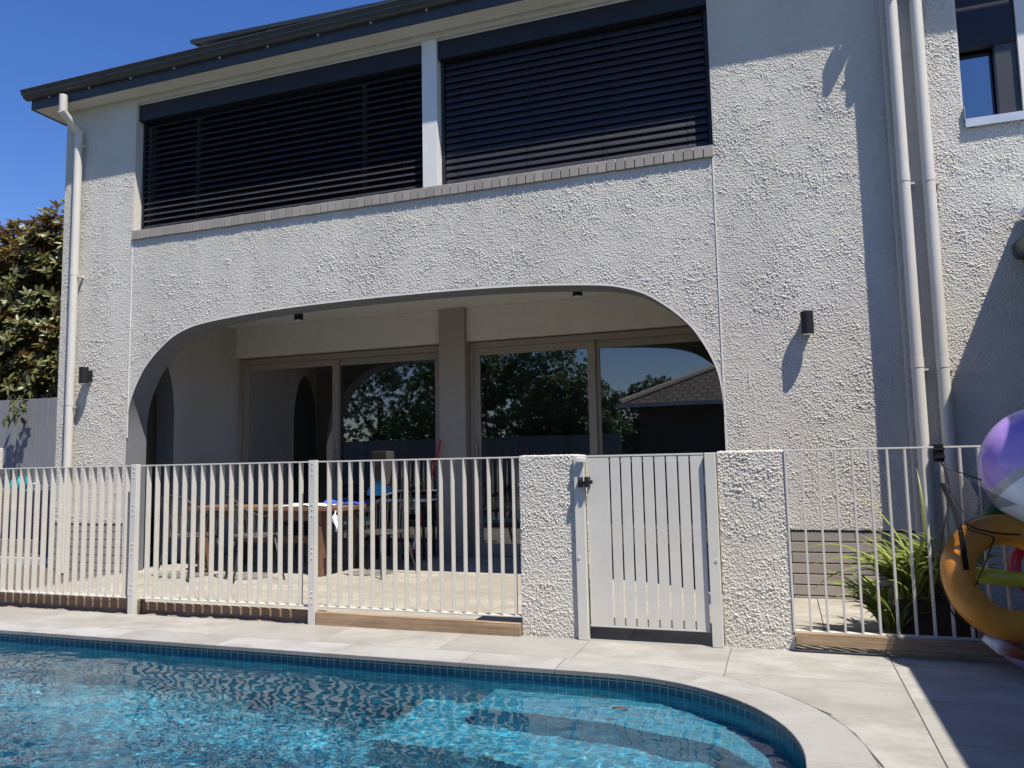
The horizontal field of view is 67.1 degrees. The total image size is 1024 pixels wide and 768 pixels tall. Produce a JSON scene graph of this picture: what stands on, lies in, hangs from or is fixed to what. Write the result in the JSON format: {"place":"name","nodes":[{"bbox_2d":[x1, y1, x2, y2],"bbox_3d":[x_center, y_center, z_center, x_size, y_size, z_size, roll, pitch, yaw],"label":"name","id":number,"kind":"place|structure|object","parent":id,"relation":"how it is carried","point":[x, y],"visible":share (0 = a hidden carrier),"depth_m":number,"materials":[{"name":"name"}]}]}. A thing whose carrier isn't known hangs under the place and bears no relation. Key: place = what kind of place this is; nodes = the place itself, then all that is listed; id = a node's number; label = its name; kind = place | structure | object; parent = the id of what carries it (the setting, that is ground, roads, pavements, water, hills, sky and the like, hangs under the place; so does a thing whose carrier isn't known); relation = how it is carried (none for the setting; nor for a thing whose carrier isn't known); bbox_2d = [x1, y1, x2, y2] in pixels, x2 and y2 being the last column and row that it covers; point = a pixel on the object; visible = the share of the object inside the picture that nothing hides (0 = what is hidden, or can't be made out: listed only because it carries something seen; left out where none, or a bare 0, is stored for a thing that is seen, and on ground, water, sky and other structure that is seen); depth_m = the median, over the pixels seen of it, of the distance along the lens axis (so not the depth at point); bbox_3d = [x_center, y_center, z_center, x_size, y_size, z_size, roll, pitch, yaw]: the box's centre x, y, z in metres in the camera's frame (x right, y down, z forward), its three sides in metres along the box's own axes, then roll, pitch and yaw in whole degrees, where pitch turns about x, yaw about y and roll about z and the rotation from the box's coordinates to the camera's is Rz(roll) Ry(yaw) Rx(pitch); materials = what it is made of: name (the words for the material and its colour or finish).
{"place":"outdoors","nodes":[
{"label":"outdoors","id":0,"kind":"place"},
{"bbox_2d":[0,563,96,590],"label":"garden bed","id":1,"kind":"object","parent":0,"point":[46,568],"depth_m":8.61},
{"bbox_2d":[0,488,153,553],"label":"terrace","id":2,"kind":"structure","parent":0,"point":[152,533],"depth_m":10.42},
{"bbox_2d":[10,477,33,491],"bbox_3d":[-7.219,1.483,11.379,0.244,0.236,0.220,-3,-6,19],"label":"hose reel","id":3,"kind":"object","parent":2,"relation":"on","point":[19,484],"visible":0.18,"depth_m":11.32,"materials":[{"name":"teal plastic"}]},
{"bbox_2d":[0,397,56,487],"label":"paling fence","id":4,"kind":"object","parent":2,"relation":"on","point":[31,443],"visible":0.34,"depth_m":14.31,"materials":[{"name":"grey wood"}]},
{"bbox_2d":[0,199,64,427],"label":"magnolia tree","id":5,"kind":"object","parent":2,"relation":"on","point":[31,258],"visible":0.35,"depth_m":15.24,"materials":[{"name":"green plant"}]},
{"bbox_2d":[25,482,50,490],"bbox_3d":[-6.450,1.482,11.163,1.395,0.127,0.256,-3,-6,19],"label":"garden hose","id":6,"kind":"object","parent":2,"relation":"on","point":[42,488],"visible":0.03,"depth_m":11.24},
{"bbox_2d":[0,491,145,539],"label":"retaining wall","id":7,"kind":"structure","parent":2,"relation":"on","point":[40,512],"depth_m":11.03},
{"bbox_2d":[0,0,384,244],"label":"sky","id":8,"kind":"structure","parent":0,"point":[42,41],"materials":[{"name":"blue"}]},
{"bbox_2d":[0,640,805,767],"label":"water","id":9,"kind":"structure","parent":0,"point":[67,706],"depth_m":3.75,"materials":[{"name":"blue liquid"}]},
{"bbox_2d":[613,706,627,709],"bbox_3d":[0.535,1.605,3.819,0.076,0.015,0.036,-3,-6,19],"label":"fallen leaf","id":10,"kind":"object","parent":9,"relation":"on","point":[620,707],"visible":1,"depth_m":3.83,"materials":[{"name":"plant"}]},
{"bbox_2d":[143,547,681,567],"bbox_3d":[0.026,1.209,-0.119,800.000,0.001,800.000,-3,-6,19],"label":"ground","id":11,"kind":"structure","parent":0,"point":[151,560],"depth_m":10.22,"materials":[{"name":"beige concrete"}]},
{"bbox_2d":[0,557,47,564],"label":"retaining wall","id":12,"kind":"structure","parent":11,"relation":"on","point":[46,562],"depth_m":9.78,"materials":[{"name":"concrete"}]},
{"bbox_2d":[0,552,47,557],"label":"terrace","id":13,"kind":"structure","parent":11,"relation":"on","point":[23,555],"depth_m":10.37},
{"bbox_2d":[0,539,48,552],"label":"retaining wall","id":14,"kind":"structure","parent":13,"relation":"on","point":[31,543],"depth_m":10.65,"materials":[{"name":"grey"}]},
{"bbox_2d":[0,604,307,623],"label":"soil strip","id":15,"kind":"object","parent":11,"relation":"on","point":[170,615],"visible":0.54,"depth_m":6.15,"materials":[{"name":"brown soil"}]},
{"bbox_2d":[0,448,2,467],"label":"rendered pillar","id":16,"kind":"structure","parent":15,"relation":"on","point":[1,457],"depth_m":7.23,"materials":[{"name":"white paint"}]},
{"bbox_2d":[0,592,144,612],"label":"edging board","id":17,"kind":"object","parent":15,"relation":"on","point":[110,604],"visible":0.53,"depth_m":6.54,"materials":[{"name":"brown wood"}]},
{"bbox_2d":[142,602,326,622],"bbox_3d":[-2.193,1.792,6.018,1.710,0.117,0.045,-3,-6,19],"label":"edging board","id":18,"kind":"object","parent":15,"relation":"on","point":[265,613],"visible":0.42,"depth_m":6.00,"materials":[{"name":"brown wood"}]},
{"bbox_2d":[0,633,803,756],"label":"pool shell","id":19,"kind":"object","parent":11,"relation":"in","point":[606,682],"visible":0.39,"depth_m":4.58,"materials":[{"name":"tile"}]},
{"bbox_2d":[0,621,877,767],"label":"pool coping","id":20,"kind":"object","parent":19,"relation":"on","point":[821,739],"visible":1,"depth_m":4.34,"materials":[{"name":"stone"}]},
{"bbox_2d":[20,0,1023,607],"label":"house","id":21,"kind":"structure","parent":11,"relation":"on","point":[852,178],"depth_m":7.67,"materials":[{"name":"paint"}]},
{"bbox_2d":[78,367,92,383],"bbox_3d":[-4.904,-0.094,8.886,0.100,0.188,0.155,-3,-6,19],"label":"wall light","id":22,"kind":"object","parent":21,"relation":"attached to","point":[85,375],"visible":1,"depth_m":8.83,"materials":[{"name":"black metal"}]},
{"bbox_2d":[190,24,270,46],"bbox_3d":[-3.076,-3.998,9.793,1.055,0.756,1.674,-3,-6,16],"label":"solar panel","id":23,"kind":"object","parent":21,"relation":"attached to","point":[204,41],"visible":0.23,"depth_m":9.04,"materials":[{"name":"black glass"}]},
{"bbox_2d":[139,45,422,229],"bbox_3d":[-2.613,-2.614,8.502,3.678,1.521,0.150,-3,-6,19],"label":"venetian blind","id":24,"kind":"object","parent":21,"relation":"attached to","point":[384,67],"visible":0.85,"depth_m":8.45,"materials":[{"name":"black metal"}]},
{"bbox_2d":[150,73,422,227],"bbox_3d":[-2.561,-2.605,8.642,3.675,1.535,0.060,-3,-6,19],"label":"window","id":25,"kind":"structure","parent":21,"relation":"in","point":[420,75],"depth_m":8.60,"materials":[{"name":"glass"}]},
{"bbox_2d":[242,359,339,549],"bbox_3d":[-3.031,0.960,10.492,1.540,2.531,0.090,-3,-6,19],"label":"door leaf","id":26,"kind":"structure","parent":21,"relation":"in","point":[291,410],"depth_m":10.54,"materials":[{"name":"grey glass"}]},
{"bbox_2d":[294,313,302,320],"bbox_3d":[-2.658,-0.855,9.623,0.110,0.130,0.110,-3,-6,19],"label":"ceiling spotlight","id":27,"kind":"object","parent":21,"relation":"attached to","point":[298,317],"visible":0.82,"depth_m":9.58,"materials":[{"name":"black plastic"}]},
{"bbox_2d":[268,8,350,29],"bbox_3d":[-2.067,-4.048,9.502,1.055,0.756,1.674,-3,-6,16],"label":"solar panel","id":28,"kind":"object","parent":21,"relation":"attached to","point":[276,25],"visible":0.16,"depth_m":8.73,"materials":[{"name":"black glass"}]},
{"bbox_2d":[237,345,439,554],"bbox_3d":[-2.314,0.901,10.294,3.130,2.638,0.110,-3,-6,19],"label":"sliding door","id":29,"kind":"structure","parent":21,"relation":"in","point":[426,349],"depth_m":10.43,"materials":[{"name":"brown metal"}]},
{"bbox_2d":[351,0,393,10],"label":"solar panel","id":30,"kind":"object","parent":21,"relation":"attached to","point":[363,6],"visible":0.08,"depth_m":8.50,"materials":[{"name":"black glass"}]},
{"bbox_2d":[340,352,439,551],"bbox_3d":[-1.625,0.889,10.080,1.590,2.531,0.040,-3,-6,19],"label":"door leaf","id":31,"kind":"structure","parent":21,"relation":"in","point":[389,405],"depth_m":10.09,"materials":[{"name":"brown metal"}]},
{"bbox_2d":[474,340,598,553],"bbox_3d":[0.268,0.778,9.353,1.570,2.531,0.090,-3,-6,19],"label":"door leaf","id":32,"kind":"structure","parent":21,"relation":"in","point":[538,399],"depth_m":9.44,"materials":[{"name":"brown metal"}]},
{"bbox_2d":[438,0,712,184],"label":"venetian blind","id":33,"kind":"object","parent":21,"relation":"attached to","point":[601,22],"visible":0.97,"depth_m":7.38,"materials":[{"name":"black metal"}]},
{"bbox_2d":[573,292,582,297],"bbox_3d":[0.726,-1.031,8.560,0.110,0.130,0.110,-3,-6,19],"label":"ceiling spotlight","id":34,"kind":"object","parent":21,"relation":"attached to","point":[577,294],"visible":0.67,"depth_m":8.52,"materials":[{"name":"black plastic"}]},
{"bbox_2d":[446,14,712,177],"bbox_3d":[0.583,-2.778,7.557,2.645,1.535,0.060,-3,-6,19],"label":"window","id":35,"kind":"structure","parent":21,"relation":"in","point":[702,14],"depth_m":7.52,"materials":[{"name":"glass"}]},
{"bbox_2d":[469,327,708,560],"bbox_3d":[1.323,0.701,9.039,3.845,2.638,0.110,-3,-6,19],"label":"sliding door","id":36,"kind":"structure","parent":21,"relation":"in","point":[680,330],"depth_m":9.44,"materials":[{"name":"brown metal"}]},
{"bbox_2d":[595,334,725,557],"bbox_3d":[1.953,0.692,8.846,2.050,2.531,0.040,-3,-6,19],"label":"door leaf","id":37,"kind":"structure","parent":21,"relation":"in","point":[658,394],"depth_m":8.97,"materials":[{"name":"brown metal"}]},
{"bbox_2d":[800,310,813,334],"bbox_3d":[2.428,-0.499,6.355,0.100,0.188,0.155,-3,-6,19],"label":"wall light","id":38,"kind":"object","parent":21,"relation":"attached to","point":[807,322],"visible":1,"depth_m":6.29,"materials":[{"name":"black metal"}]},
{"bbox_2d":[954,0,1023,127],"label":"window","id":39,"kind":"structure","parent":21,"relation":"in","point":[990,33],"depth_m":6.12,"materials":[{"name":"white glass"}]},
{"bbox_2d":[1011,207,1023,259],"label":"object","id":40,"kind":"structure","parent":21,"relation":"attached to","point":[1017,246],"depth_m":5.77,"materials":[{"name":"paint"}]},
{"bbox_2d":[0,552,1023,767],"bbox_3d":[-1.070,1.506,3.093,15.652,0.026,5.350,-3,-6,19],"label":"paving","id":41,"kind":"structure","parent":0,"point":[969,709],"depth_m":4.09,"materials":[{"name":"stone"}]},
{"bbox_2d":[127,464,140,614],"bbox_3d":[-3.052,1.272,6.232,0.056,1.240,0.051,-3,-6,19],"label":"fence post","id":42,"kind":"object","parent":41,"relation":"on","point":[134,540],"visible":0.96,"depth_m":6.22,"materials":[{"name":"white metal"}]},
{"bbox_2d":[0,465,130,597],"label":"pool fence","id":43,"kind":"object","parent":42,"relation":"attached to","point":[60,530],"visible":0.98,"depth_m":6.54,"materials":[{"name":"white metal"}]},
{"bbox_2d":[138,461,308,606],"bbox_3d":[-2.244,1.153,6.012,1.625,1.068,0.046,-3,-6,19],"label":"pool fence","id":44,"kind":"object","parent":42,"relation":"attached to","point":[211,534],"visible":0.98,"depth_m":6.01,"materials":[{"name":"white metal"}]},
{"bbox_2d":[308,460,317,624],"bbox_3d":[-1.465,1.184,5.685,0.056,1.240,0.051,-3,-6,19],"label":"fence post","id":45,"kind":"object","parent":41,"relation":"on","point":[313,542],"visible":0.98,"depth_m":5.67,"materials":[{"name":"white metal"}]},
{"bbox_2d":[318,457,521,617],"bbox_3d":[-0.679,1.067,5.471,1.578,1.068,0.046,-3,-6,19],"label":"pool fence","id":46,"kind":"object","parent":45,"relation":"attached to","point":[372,530],"visible":1,"depth_m":5.46,"materials":[{"name":"white metal"}]},
{"bbox_2d":[315,611,521,636],"bbox_3d":[-0.681,1.675,5.367,1.570,0.116,0.036,-3,-6,19],"label":"edging board","id":47,"kind":"object","parent":41,"relation":"on","point":[445,625],"visible":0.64,"depth_m":5.34,"materials":[{"name":"brown wood"}]},
{"bbox_2d":[573,456,590,639],"bbox_3d":[0.459,1.059,5.031,0.079,1.180,0.095,-3,-6,19],"label":"gate post","id":48,"kind":"object","parent":41,"relation":"on","point":[583,595],"visible":1,"depth_m":5.02,"materials":[{"name":"white metal"}]},
{"bbox_2d":[704,453,723,647],"bbox_3d":[1.249,1.017,4.772,0.066,1.180,0.070,-3,-6,19],"label":"gate post","id":49,"kind":"object","parent":41,"relation":"on","point":[714,552],"visible":1,"depth_m":4.74,"materials":[{"name":"white metal"}]},
{"bbox_2d":[578,453,710,631],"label":"pool gate","id":50,"kind":"structure","parent":49,"relation":"attached to","point":[595,482],"depth_m":4.91,"materials":[{"name":"metal"}]},
{"bbox_2d":[796,631,1023,657],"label":"edging board","id":51,"kind":"object","parent":41,"relation":"on","point":[956,647],"visible":1,"depth_m":4.37,"materials":[{"name":"brown wood"}]},
{"bbox_2d":[1004,642,1023,668],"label":"swim ring","id":52,"kind":"object","parent":41,"relation":"on","point":[1018,662],"visible":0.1,"depth_m":3.92,"materials":[{"name":"purple plastic"}]},
{"bbox_2d":[29,551,1021,650],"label":"patio","id":53,"kind":"structure","parent":0,"point":[836,619],"depth_m":6.92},
{"bbox_2d":[158,495,227,581],"bbox_3d":[-3.397,1.601,8.173,0.621,0.883,0.550,-4,-6,28],"label":"rope chair","id":54,"kind":"object","parent":53,"relation":"on","point":[189,530],"visible":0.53,"depth_m":8.03,"materials":[{"name":"fabric"}]},
{"bbox_2d":[225,494,284,583],"bbox_3d":[-2.675,1.568,7.992,0.550,0.883,0.621,2,-6,-28],"label":"rope chair","id":55,"kind":"object","parent":53,"relation":"on","point":[255,533],"visible":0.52,"depth_m":7.86,"materials":[{"name":"fabric"}]},
{"bbox_2d":[188,502,387,576],"bbox_3d":[-2.494,1.708,8.644,1.980,0.720,0.946,-3,-6,19],"label":"outdoor table","id":56,"kind":"object","parent":53,"relation":"on","point":[322,536],"visible":0.41,"depth_m":8.47,"materials":[{"name":"brown wood"}]},
{"bbox_2d":[276,502,344,506],"bbox_3d":[-2.145,1.292,8.311,0.601,0.025,0.461,-3,-6,19],"label":"paper sheet","id":57,"kind":"object","parent":56,"relation":"on","point":[304,504],"visible":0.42,"depth_m":8.27,"materials":[{"name":"white paper"}]},
{"bbox_2d":[332,511,337,531],"bbox_3d":[-1.806,1.403,7.895,0.050,0.212,0.081,4,-7,-41],"label":"white rag","id":58,"kind":"object","parent":56,"relation":"hanging from","point":[334,519],"visible":0.99,"depth_m":7.88,"materials":[{"name":"fabric"}]},
{"bbox_2d":[323,498,376,504],"bbox_3d":[-1.764,1.293,8.500,0.453,0.063,0.467,-3,-6,19],"label":"folded towel","id":59,"kind":"object","parent":56,"relation":"on","point":[345,500],"visible":0.49,"depth_m":8.39,"materials":[{"name":"blue fabric"}]},
{"bbox_2d":[273,487,326,561],"bbox_3d":[-2.626,1.726,9.606,0.621,0.883,0.550,-3,-6,21],"label":"rope chair","id":60,"kind":"object","parent":53,"relation":"on","point":[296,523],"visible":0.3,"depth_m":9.68,"materials":[{"name":"fabric"}]},
{"bbox_2d":[347,490,415,579],"bbox_3d":[-1.344,1.550,8.087,0.550,0.883,0.621,-6,-7,37],"label":"rope chair","id":61,"kind":"object","parent":53,"relation":"on","point":[388,530],"visible":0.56,"depth_m":7.96,"materials":[{"name":"fabric"}]},
{"bbox_2d":[364,487,412,569],"bbox_3d":[-1.411,1.622,8.810,0.550,0.883,0.621,0,-6,-17],"label":"rope chair","id":62,"kind":"object","parent":53,"relation":"on","point":[391,507],"visible":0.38,"depth_m":8.76,"materials":[{"name":"fabric"}]},
{"bbox_2d":[367,481,391,495],"bbox_3d":[-1.491,1.170,8.690,0.287,0.158,0.261,-3,-6,19],"label":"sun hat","id":63,"kind":"object","parent":62,"relation":"hanging from","point":[378,488],"visible":0.64,"depth_m":8.60,"materials":[{"name":"blue fabric"}]},
{"bbox_2d":[375,498,436,559],"bbox_3d":[-1.305,1.767,9.442,0.700,0.710,0.360,-3,-6,19],"label":"side table","id":64,"kind":"object","parent":53,"relation":"on","point":[423,500],"visible":0.69,"depth_m":9.39,"materials":[{"name":"black metal"}]},
{"bbox_2d":[402,440,441,560],"bbox_3d":[-1.046,1.386,9.270,0.569,1.425,0.195,3,-7,-34],"label":"mop","id":65,"kind":"object","parent":53,"relation":"on","point":[414,541],"visible":0.39,"depth_m":9.28,"materials":[{"name":"red plastic"}]},
{"bbox_2d":[518,454,591,638],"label":"rendered pillar","id":66,"kind":"structure","parent":53,"relation":"on","point":[548,551],"depth_m":5.12,"materials":[{"name":"white paint"}]},
{"bbox_2d":[716,449,795,650],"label":"rendered pillar","id":67,"kind":"structure","parent":53,"relation":"on","point":[755,571],"depth_m":4.71,"materials":[{"name":"white paint"}]},
{"bbox_2d":[783,445,1023,643],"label":"pool fence","id":68,"kind":"object","parent":67,"relation":"attached to","point":[1009,602],"visible":0.84,"depth_m":4.47,"materials":[{"name":"white metal"}]},
{"bbox_2d":[932,444,1023,644],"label":"net bag","id":69,"kind":"object","parent":68,"relation":"attached to","point":[938,452],"visible":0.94,"depth_m":4.05,"materials":[{"name":"fabric"}]},
{"bbox_2d":[940,514,1023,642],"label":"swim ring","id":70,"kind":"object","parent":69,"relation":"in","point":[989,540],"visible":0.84,"depth_m":4.01,"materials":[{"name":"orange plastic"}]},
{"bbox_2d":[978,409,1023,521],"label":"beach ball","id":71,"kind":"object","parent":70,"relation":"on","point":[1001,463],"visible":0.9,"depth_m":4.00,"materials":[{"name":"purple plastic"}]},
{"bbox_2d":[977,503,1003,517],"bbox_3d":[2.689,0.714,4.238,0.273,0.192,0.099,-4,-6,26],"label":"pool noodle","id":72,"kind":"object","parent":69,"relation":"in","point":[996,511],"visible":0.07,"depth_m":4.23,"materials":[{"name":"green plastic"}]},
{"bbox_2d":[975,567,1023,587],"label":"pool noodle","id":73,"kind":"object","parent":69,"relation":"in","point":[1009,578],"visible":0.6,"depth_m":4.12,"materials":[{"name":"plastic"}]},
{"bbox_2d":[982,634,1023,660],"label":"folded float","id":74,"kind":"object","parent":69,"relation":"in","point":[1005,648],"visible":0.96,"depth_m":3.90,"materials":[{"name":"white plastic"}]},
{"bbox_2d":[1008,547,1023,591],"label":"swim ring","id":75,"kind":"object","parent":69,"relation":"in","point":[1016,556],"visible":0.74,"depth_m":4.14,"materials":[{"name":"red plastic"}]},
{"bbox_2d":[795,471,1010,641],"bbox_3d":[2.481,1.073,4.930,1.245,1.047,1.072,-6,-7,40],"label":"potted plant","id":76,"kind":"object","parent":53,"relation":"on","point":[923,598],"visible":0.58,"depth_m":4.79,"materials":[{"name":"green plant"}]}
]}

